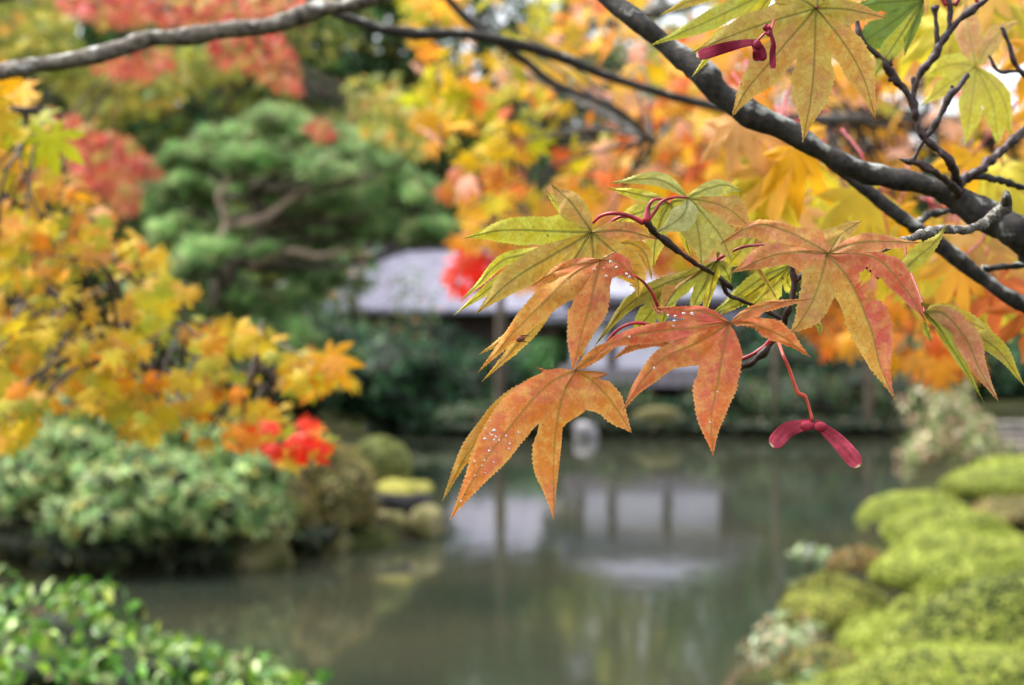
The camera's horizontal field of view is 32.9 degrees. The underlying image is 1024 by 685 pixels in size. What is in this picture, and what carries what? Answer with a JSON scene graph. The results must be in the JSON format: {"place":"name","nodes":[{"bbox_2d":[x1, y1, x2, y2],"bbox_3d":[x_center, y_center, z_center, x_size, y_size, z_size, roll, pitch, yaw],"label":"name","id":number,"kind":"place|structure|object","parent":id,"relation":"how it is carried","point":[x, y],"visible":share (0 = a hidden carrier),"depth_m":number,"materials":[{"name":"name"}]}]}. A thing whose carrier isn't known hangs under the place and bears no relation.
{"place":"outdoors","nodes":[
{"label":"outdoors","id":0,"kind":"place"},
{"bbox_2d":[0,437,918,684],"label":"pond water","id":1,"kind":"structure","parent":0,"point":[653,561],"depth_m":13.24,"materials":[{"name":"liquid"}]},
{"bbox_2d":[574,421,598,438],"bbox_3d":[1.398,1.662,32.595,0.464,0.359,0.348,0,0,0],"label":"rock","id":2,"kind":"object","parent":1,"relation":"on","point":[584,430],"visible":0.82,"depth_m":32.45,"materials":[{"name":"stone"}]},
{"bbox_2d":[628,407,684,424],"bbox_3d":[2.746,1.508,33.611,1.230,0.560,0.954,0,0,0],"label":"rock","id":3,"kind":"object","parent":1,"relation":"on","point":[662,415],"visible":0.52,"depth_m":33.18,"materials":[{"name":"stone"}]},
{"bbox_2d":[0,292,1023,684],"bbox_3d":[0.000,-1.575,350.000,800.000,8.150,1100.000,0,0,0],"label":"ground","id":4,"kind":"structure","parent":0,"point":[386,532],"depth_m":15.65,"materials":[{"name":"soil"}]},
{"bbox_2d":[0,21,106,356],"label":"background tree","id":5,"kind":"object","parent":4,"relation":"on","point":[52,208],"visible":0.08,"depth_m":40.22,"materials":[{"name":"green plant"}]},
{"bbox_2d":[0,417,118,522],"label":"rhododendron","id":6,"kind":"object","parent":4,"relation":"on","point":[34,476],"visible":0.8,"depth_m":13.66,"materials":[{"name":"green plant"}]},
{"bbox_2d":[21,11,107,330],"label":"background tree","id":7,"kind":"object","parent":4,"relation":"on","point":[37,87],"depth_m":61.98,"materials":[{"name":"green plant"}]},
{"bbox_2d":[0,0,169,364],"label":"background tree","id":8,"kind":"object","parent":4,"relation":"on","point":[61,211],"visible":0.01,"depth_m":46.04,"materials":[{"name":"green plant"}]},
{"bbox_2d":[0,6,233,338],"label":"background tree","id":9,"kind":"object","parent":4,"relation":"on","point":[89,37],"visible":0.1,"depth_m":40.53,"materials":[{"name":"green plant"}]},
{"bbox_2d":[29,0,206,330],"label":"background tree","id":10,"kind":"object","parent":4,"relation":"on","point":[70,109],"visible":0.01,"depth_m":61.91,"materials":[{"name":"green plant"}]},
{"bbox_2d":[39,365,242,459],"bbox_3d":[-3.313,0.695,15.450,1.808,0.992,1.684,0,0,0],"label":"rhododendron","id":11,"kind":"object","parent":4,"relation":"on","point":[97,423],"visible":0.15,"depth_m":14.95,"materials":[{"name":"green plant"}]},
{"bbox_2d":[33,433,253,546],"bbox_3d":[-2.840,1.157,13.660,1.669,0.856,1.527,0,0,0],"label":"rhododendron","id":12,"kind":"object","parent":4,"relation":"on","point":[137,494],"visible":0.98,"depth_m":13.30,"materials":[{"name":"green plant"}]},
{"bbox_2d":[50,0,269,307],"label":"background tree","id":13,"kind":"object","parent":4,"relation":"on","point":[152,150],"depth_m":51.99,"materials":[{"name":"green plant"}]},
{"bbox_2d":[0,565,332,684],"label":"leafy bush","id":14,"kind":"object","parent":4,"relation":"on","point":[76,645],"visible":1,"depth_m":3.94,"materials":[{"name":"green plant"}]},
{"bbox_2d":[0,0,338,220],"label":"red maple","id":15,"kind":"object","parent":4,"relation":"on","point":[116,186],"visible":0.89,"depth_m":8.77,"materials":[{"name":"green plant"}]},
{"bbox_2d":[0,516,347,578],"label":"dark undergrowth","id":16,"kind":"object","parent":4,"relation":"on","point":[53,553],"visible":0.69,"depth_m":13.39,"materials":[{"name":"green plant"}]},
{"bbox_2d":[101,0,278,321],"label":"background tree","id":17,"kind":"object","parent":4,"relation":"on","point":[185,106],"visible":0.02,"depth_m":59.37,"materials":[{"name":"green plant"}]},
{"bbox_2d":[0,0,383,477],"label":"golden maple","id":18,"kind":"object","parent":4,"relation":"on","point":[99,384],"visible":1,"depth_m":2.08,"materials":[{"name":"yellow plant"}]},
{"bbox_2d":[0,0,432,164],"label":"green maple","id":19,"kind":"object","parent":4,"relation":"on","point":[54,39],"visible":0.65,"depth_m":12.42,"materials":[{"name":"green plant"}]},
{"bbox_2d":[89,0,382,332],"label":"background tree","id":20,"kind":"object","parent":4,"relation":"on","point":[238,90],"visible":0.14,"depth_m":43.13,"materials":[{"name":"green plant"}]},
{"bbox_2d":[186,419,301,540],"bbox_3d":[-2.264,1.136,14.415,0.895,0.965,1.794,0,0,-18],"label":"rhododendron","id":21,"kind":"object","parent":4,"relation":"on","point":[261,479],"visible":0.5,"depth_m":13.92,"materials":[{"name":"green plant"}]},
{"bbox_2d":[119,0,395,327],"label":"background tree","id":22,"kind":"object","parent":4,"relation":"on","point":[321,42],"visible":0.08,"depth_m":46.91,"materials":[{"name":"green plant"}]},
{"bbox_2d":[135,296,381,441],"bbox_3d":[-4.448,0.362,28.233,4.334,2.515,3.409,0,0,-43],"label":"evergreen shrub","id":23,"kind":"object","parent":4,"relation":"on","point":[297,410],"visible":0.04,"depth_m":28.34,"materials":[{"name":"green plant"}]},
{"bbox_2d":[231,523,292,569],"bbox_3d":[-2.037,1.674,13.916,0.572,0.486,0.404,0,0,0],"label":"rock","id":24,"kind":"object","parent":4,"relation":"on","point":[273,553],"visible":0.4,"depth_m":13.74,"materials":[{"name":"stone"}]},
{"bbox_2d":[143,1,401,304],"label":"background tree","id":25,"kind":"object","parent":4,"relation":"on","point":[356,67],"visible":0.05,"depth_m":57.71,"materials":[{"name":"green plant"}]},
{"bbox_2d":[116,98,462,454],"bbox_3d":[-3.038,-0.883,24.074,4.947,4.962,4.851,0,0,0],"label":"pine tree","id":26,"kind":"object","parent":4,"relation":"on","point":[279,233],"visible":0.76,"depth_m":23.84,"materials":[{"name":"green plant"}]},
{"bbox_2d":[238,0,409,321],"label":"background tree","id":27,"kind":"object","parent":4,"relation":"on","point":[338,68],"visible":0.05,"depth_m":59.30,"materials":[{"name":"green plant"}]},
{"bbox_2d":[283,434,380,538],"bbox_3d":[-1.758,1.301,15.157,1.418,1.018,1.090,0,0,-42],"label":"azalea mound","id":28,"kind":"object","parent":4,"relation":"on","point":[341,490],"visible":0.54,"depth_m":14.89,"materials":[{"name":"green plant"}]},
{"bbox_2d":[29,18,636,324],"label":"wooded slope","id":29,"kind":"structure","parent":4,"relation":"on","point":[454,207],"depth_m":72.39,"materials":[{"name":"plant"}]},
{"bbox_2d":[320,532,353,555],"bbox_3d":[-1.565,1.729,14.800,0.419,0.236,0.344,0,0,0],"label":"rock","id":30,"kind":"object","parent":4,"relation":"on","point":[344,545],"visible":0.29,"depth_m":14.67,"materials":[{"name":"stone"}]},
{"bbox_2d":[285,230,444,352],"bbox_3d":[-3.144,-0.458,37.991,3.452,4.262,3.606,0,0,-35],"label":"airy tree","id":31,"kind":"object","parent":4,"relation":"on","point":[368,266],"visible":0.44,"depth_m":37.76,"materials":[{"name":"green plant"}]},
{"bbox_2d":[282,0,467,288],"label":"background tree","id":32,"kind":"object","parent":4,"relation":"on","point":[368,53],"visible":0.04,"depth_m":60.44,"materials":[{"name":"yellow plant"}]},
{"bbox_2d":[352,435,412,484],"bbox_3d":[-1.317,1.258,17.199,0.688,0.700,0.676,0,0,0],"label":"azalea mound","id":33,"kind":"object","parent":4,"relation":"on","point":[386,457],"visible":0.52,"depth_m":16.99,"materials":[{"name":"green plant"}]},
{"bbox_2d":[311,4,469,259],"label":"background tree","id":34,"kind":"object","parent":4,"relation":"on","point":[396,62],"visible":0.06,"depth_m":60.78,"materials":[{"name":"yellow plant"}]},
{"bbox_2d":[308,4,474,317],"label":"background tree","id":35,"kind":"object","parent":4,"relation":"on","point":[397,122],"depth_m":65.82,"materials":[{"name":"green plant"}]},
{"bbox_2d":[317,312,469,436],"bbox_3d":[-2.425,0.542,29.659,3.440,2.168,3.127,0,0,0],"label":"evergreen shrub","id":36,"kind":"object","parent":4,"relation":"on","point":[412,390],"visible":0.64,"depth_m":28.91,"materials":[{"name":"green plant"}]},
{"bbox_2d":[377,511,410,529],"bbox_3d":[-1.126,1.698,16.000,0.388,0.311,0.292,0,0,0],"label":"rock","id":37,"kind":"object","parent":4,"relation":"on","point":[399,519],"visible":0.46,"depth_m":15.88,"materials":[{"name":"stone"}]},
{"bbox_2d":[373,479,433,515],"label":"stone slab","id":38,"kind":"structure","parent":4,"relation":"on","point":[407,498],"depth_m":16.30,"materials":[{"name":"yellow stone"}]},
{"bbox_2d":[358,404,466,436],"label":"bank plant","id":39,"kind":"object","parent":4,"relation":"on","point":[444,415],"visible":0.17,"depth_m":33.25,"materials":[{"name":"green plant"}]},
{"bbox_2d":[410,504,445,539],"bbox_3d":[-0.772,1.655,15.899,0.326,0.335,0.286,0,0,0],"label":"rock","id":40,"kind":"object","parent":4,"relation":"on","point":[427,522],"visible":0.93,"depth_m":15.80,"materials":[{"name":"stone"}]},
{"bbox_2d":[368,312,488,359],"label":"evergreen shrub","id":41,"kind":"object","parent":4,"relation":"on","point":[434,331],"visible":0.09,"depth_m":42.71,"materials":[{"name":"green plant"}]},
{"bbox_2d":[280,0,582,258],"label":"background tree","id":42,"kind":"object","parent":4,"relation":"on","point":[405,63],"visible":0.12,"depth_m":59.05,"materials":[{"name":"yellow plant"}]},
{"bbox_2d":[315,242,568,350],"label":"temple house","id":43,"kind":"structure","parent":4,"relation":"on","point":[427,260],"depth_m":52.00,"materials":[{"name":"grey tile"}]},
{"bbox_2d":[442,397,494,422],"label":"bank plant","id":44,"kind":"object","parent":4,"relation":"on","point":[473,412],"visible":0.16,"depth_m":33.16,"materials":[{"name":"green plant"}]},
{"bbox_2d":[371,0,598,232],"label":"background tree","id":45,"kind":"object","parent":4,"relation":"on","point":[468,140],"visible":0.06,"depth_m":63.16,"materials":[{"name":"yellow plant"}]},
{"bbox_2d":[438,337,536,408],"bbox_3d":[-1.138,1.071,39.508,3.897,2.422,3.428,0,0,0],"label":"evergreen shrub","id":46,"kind":"object","parent":4,"relation":"on","point":[472,383],"visible":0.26,"depth_m":39.05,"materials":[{"name":"green plant"}]},
{"bbox_2d":[450,151,555,399],"bbox_3d":[-0.173,-1.089,33.431,2.071,5.682,2.109,0,0,0],"label":"young tree","id":47,"kind":"object","parent":4,"relation":"on","point":[500,379],"visible":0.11,"depth_m":33.32,"materials":[{"name":"brown plant"}]},
{"bbox_2d":[514,337,570,377],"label":"evergreen shrub","id":48,"kind":"object","parent":4,"relation":"on","point":[545,357],"visible":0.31,"depth_m":40.51,"materials":[{"name":"green plant"}]},
{"bbox_2d":[469,0,645,347],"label":"background tree","id":49,"kind":"object","parent":4,"relation":"on","point":[511,25],"visible":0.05,"depth_m":59.66,"materials":[{"name":"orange plant"}]},
{"bbox_2d":[567,410,587,423],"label":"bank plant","id":50,"kind":"object","parent":4,"relation":"on","point":[579,417],"visible":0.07,"depth_m":33.34,"materials":[{"name":"plant"}]},
{"bbox_2d":[484,0,696,241],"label":"background tree","id":51,"kind":"object","parent":4,"relation":"on","point":[618,70],"visible":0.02,"depth_m":58.91,"materials":[{"name":"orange plant"}]},
{"bbox_2d":[582,375,666,420],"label":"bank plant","id":52,"kind":"object","parent":4,"relation":"on","point":[639,401],"visible":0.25,"depth_m":33.92,"materials":[{"name":"green plant"}]},
{"bbox_2d":[358,412,924,437],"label":"bank undergrowth","id":53,"kind":"object","parent":4,"relation":"on","point":[642,427],"visible":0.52,"depth_m":32.93,"materials":[{"name":"green plant"}]},
{"bbox_2d":[539,10,749,288],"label":"background tree","id":54,"kind":"object","parent":4,"relation":"on","point":[652,55],"visible":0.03,"depth_m":51.35,"materials":[{"name":"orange plant"}]},
{"bbox_2d":[545,264,762,403],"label":"pavilion","id":55,"kind":"structure","parent":4,"relation":"on","point":[672,384],"depth_m":35.92,"materials":[{"name":"grey tile"}]},
{"bbox_2d":[305,0,1023,394],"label":"amber maple","id":56,"kind":"object","parent":4,"relation":"on","point":[545,58],"visible":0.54,"depth_m":3.88,"materials":[{"name":"orange plant"}]},
{"bbox_2d":[648,394,695,416],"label":"evergreen shrub","id":57,"kind":"object","parent":4,"relation":"on","point":[679,405],"visible":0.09,"depth_m":34.17,"materials":[{"name":"green plant"}]},
{"bbox_2d":[631,116,788,315],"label":"background tree","id":58,"kind":"object","parent":4,"relation":"on","point":[705,147],"visible":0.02,"depth_m":49.03,"materials":[{"name":"orange plant"}]},
{"bbox_2d":[442,0,1023,519],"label":"maple","id":59,"kind":"object","parent":4,"relation":"on","point":[964,276],"visible":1,"depth_m":0.79,"materials":[{"name":"orange plant"}]},
{"bbox_2d":[516,335,528,341],"bbox_3d":[0.005,-0.002,0.728,0.006,0.003,0.002,0,0,0],"label":"spider","id":60,"kind":"object","parent":59,"relation":"attached to","point":[520,338],"visible":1,"depth_m":0.73},
{"bbox_2d":[683,375,782,420],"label":"bank plant","id":61,"kind":"object","parent":4,"relation":"on","point":[744,393],"visible":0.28,"depth_m":33.53,"materials":[{"name":"green plant"}]},
{"bbox_2d":[731,310,766,351],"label":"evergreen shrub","id":62,"kind":"object","parent":4,"relation":"on","point":[741,331],"visible":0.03,"depth_m":41.16,"materials":[{"name":"green plant"}]},
{"bbox_2d":[725,176,779,420],"bbox_3d":[5.111,-1.079,33.390,2.121,5.660,2.085,0,0,0],"label":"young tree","id":63,"kind":"object","parent":4,"relation":"on","point":[775,369],"visible":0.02,"depth_m":33.34,"materials":[{"name":"brown plant"}]},
{"bbox_2d":[738,610,824,669],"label":"waterside plant","id":64,"kind":"object","parent":4,"relation":"on","point":[782,646],"visible":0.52,"depth_m":9.64,"materials":[{"name":"green plant"}]},
{"bbox_2d":[739,328,831,385],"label":"evergreen shrub","id":65,"kind":"object","parent":4,"relation":"on","point":[795,358],"visible":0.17,"depth_m":35.32,"materials":[{"name":"green plant"}]},
{"bbox_2d":[730,367,864,420],"bbox_3d":[5.602,1.268,33.844,2.550,1.565,1.853,0,0,21],"label":"bank plant","id":66,"kind":"object","parent":4,"relation":"on","point":[822,399],"visible":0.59,"depth_m":33.45,"materials":[{"name":"green plant"}]},
{"bbox_2d":[774,642,865,681],"bbox_3d":[1.640,1.762,9.182,0.498,0.362,0.606,0,0,15],"label":"azalea mound","id":67,"kind":"object","parent":4,"relation":"on","point":[823,657],"visible":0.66,"depth_m":9.09,"materials":[{"name":"green plant"}]},
{"bbox_2d":[690,125,949,331],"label":"background tree","id":68,"kind":"object","parent":4,"relation":"on","point":[738,277],"visible":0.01,"depth_m":44.75,"materials":[{"name":"orange plant"}]},
{"bbox_2d":[770,652,889,684],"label":"waterside plant","id":69,"kind":"object","parent":4,"relation":"on","point":[802,677],"visible":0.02,"depth_m":8.10,"materials":[{"name":"green plant"}]},
{"bbox_2d":[775,570,895,631],"bbox_3d":[2.037,1.725,10.901,0.775,0.569,0.853,0,0,0],"label":"azalea mound","id":70,"kind":"object","parent":4,"relation":"on","point":[833,601],"visible":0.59,"depth_m":10.69,"materials":[{"name":"green plant"}]},
{"bbox_2d":[798,325,893,382],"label":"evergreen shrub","id":71,"kind":"object","parent":4,"relation":"on","point":[836,366],"visible":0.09,"depth_m":36.18,"materials":[{"name":"green plant"}]},
{"bbox_2d":[811,364,883,419],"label":"bank plant","id":72,"kind":"object","parent":4,"relation":"on","point":[854,382],"visible":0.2,"depth_m":34.04,"materials":[{"name":"green plant"}]},
{"bbox_2d":[787,314,914,345],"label":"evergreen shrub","id":73,"kind":"object","parent":4,"relation":"on","point":[790,319],"depth_m":42.44,"materials":[{"name":"green plant"}]},
{"bbox_2d":[823,545,882,571],"bbox_3d":[2.697,1.749,13.601,0.504,0.349,0.627,0,0,0],"label":"azalea mound","id":74,"kind":"object","parent":4,"relation":"on","point":[857,558],"visible":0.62,"depth_m":13.44,"materials":[{"name":"brown plant"}]},
{"bbox_2d":[836,609,911,654],"bbox_3d":[2.171,1.726,10.000,0.591,0.362,0.634,0,0,-26],"label":"azalea mound","id":75,"kind":"object","parent":4,"relation":"on","point":[851,633],"visible":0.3,"depth_m":9.94,"materials":[{"name":"green plant"}]},
{"bbox_2d":[847,142,920,421],"bbox_3d":[6.902,-1.089,33.391,2.229,5.681,2.140,0,0,0],"label":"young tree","id":76,"kind":"object","parent":4,"relation":"on","point":[869,391],"visible":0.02,"depth_m":33.32,"materials":[{"name":"brown plant"}]},
{"bbox_2d":[795,639,1023,684],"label":"azalea mound","id":77,"kind":"object","parent":4,"relation":"on","point":[945,662],"visible":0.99,"depth_m":7.76,"materials":[{"name":"green plant"}]},
{"bbox_2d":[854,490,971,521],"bbox_3d":[4.090,1.825,17.592,1.262,0.668,0.921,0,0,0],"label":"azalea mound","id":78,"kind":"object","parent":4,"relation":"on","point":[888,505],"visible":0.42,"depth_m":17.41,"materials":[{"name":"green plant"}]},
{"bbox_2d":[874,369,968,421],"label":"bank plant","id":79,"kind":"object","parent":4,"relation":"on","point":[901,385],"visible":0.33,"depth_m":33.37,"materials":[{"name":"green plant"}]},
{"bbox_2d":[831,158,1021,343],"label":"background tree","id":80,"kind":"object","parent":4,"relation":"on","point":[925,207],"visible":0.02,"depth_m":44.83,"materials":[{"name":"orange plant"}]},
{"bbox_2d":[893,327,973,396],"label":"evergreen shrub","id":81,"kind":"object","parent":4,"relation":"on","point":[920,341],"visible":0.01,"depth_m":43.57,"materials":[{"name":"green plant"}]},
{"bbox_2d":[850,554,1023,662],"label":"azalea mound","id":82,"kind":"object","parent":4,"relation":"on","point":[989,607],"visible":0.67,"depth_m":9.11,"materials":[{"name":"green plant"}]},
{"bbox_2d":[863,334,1023,395],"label":"evergreen shrub","id":83,"kind":"object","parent":4,"relation":"on","point":[998,370],"visible":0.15,"depth_m":35.38,"materials":[{"name":"green plant"}]},
{"bbox_2d":[867,526,1023,593],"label":"azalea mound","id":84,"kind":"object","parent":4,"relation":"on","point":[916,561],"visible":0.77,"depth_m":12.13,"materials":[{"name":"green plant"}]},
{"bbox_2d":[879,503,1019,543],"bbox_3d":[3.825,1.703,15.199,1.212,0.589,0.904,0,0,0],"label":"azalea mound","id":85,"kind":"object","parent":4,"relation":"on","point":[918,519],"visible":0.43,"depth_m":15.02,"materials":[{"name":"green plant"}]},
{"bbox_2d":[894,379,1021,465],"bbox_3d":[6.547,1.418,25.814,1.744,1.776,2.045,0,0,0],"label":"pale shrub","id":86,"kind":"object","parent":4,"relation":"on","point":[954,431],"visible":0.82,"depth_m":25.52,"materials":[{"name":"green plant"}]},
{"bbox_2d":[938,464,1023,500],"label":"azalea mound","id":87,"kind":"object","parent":4,"relation":"on","point":[975,483],"visible":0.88,"depth_m":19.16,"materials":[{"name":"green plant"}]},
{"bbox_2d":[961,332,1023,398],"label":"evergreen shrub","id":88,"kind":"object","parent":4,"relation":"on","point":[1017,391],"visible":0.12,"depth_m":42.97,"materials":[{"name":"green plant"}]},
{"bbox_2d":[969,454,1023,467],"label":"azalea mound","id":89,"kind":"object","parent":4,"relation":"on","point":[1013,460],"visible":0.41,"depth_m":22.82,"materials":[{"name":"green plant"}]},
{"bbox_2d":[972,495,1023,528],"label":"azalea mound","id":90,"kind":"object","parent":4,"relation":"on","point":[1009,510],"visible":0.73,"depth_m":16.30,"materials":[{"name":"plant"}]},
{"bbox_2d":[985,421,1023,455],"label":"stone steps","id":91,"kind":"structure","parent":4,"relation":"on","point":[1013,431],"depth_m":27.16,"materials":[{"name":"grey stone"}]},
{"bbox_2d":[74,0,1023,302],"label":"sky","id":92,"kind":"structure","parent":0,"point":[1010,80],"materials":[{"name":"white"}]},
{"bbox_2d":[786,543,836,566],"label":"waterside plant","id":93,"kind":"object","parent":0,"point":[823,554],"visible":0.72,"depth_m":13.87,"materials":[{"name":"green plant"}]}
]}

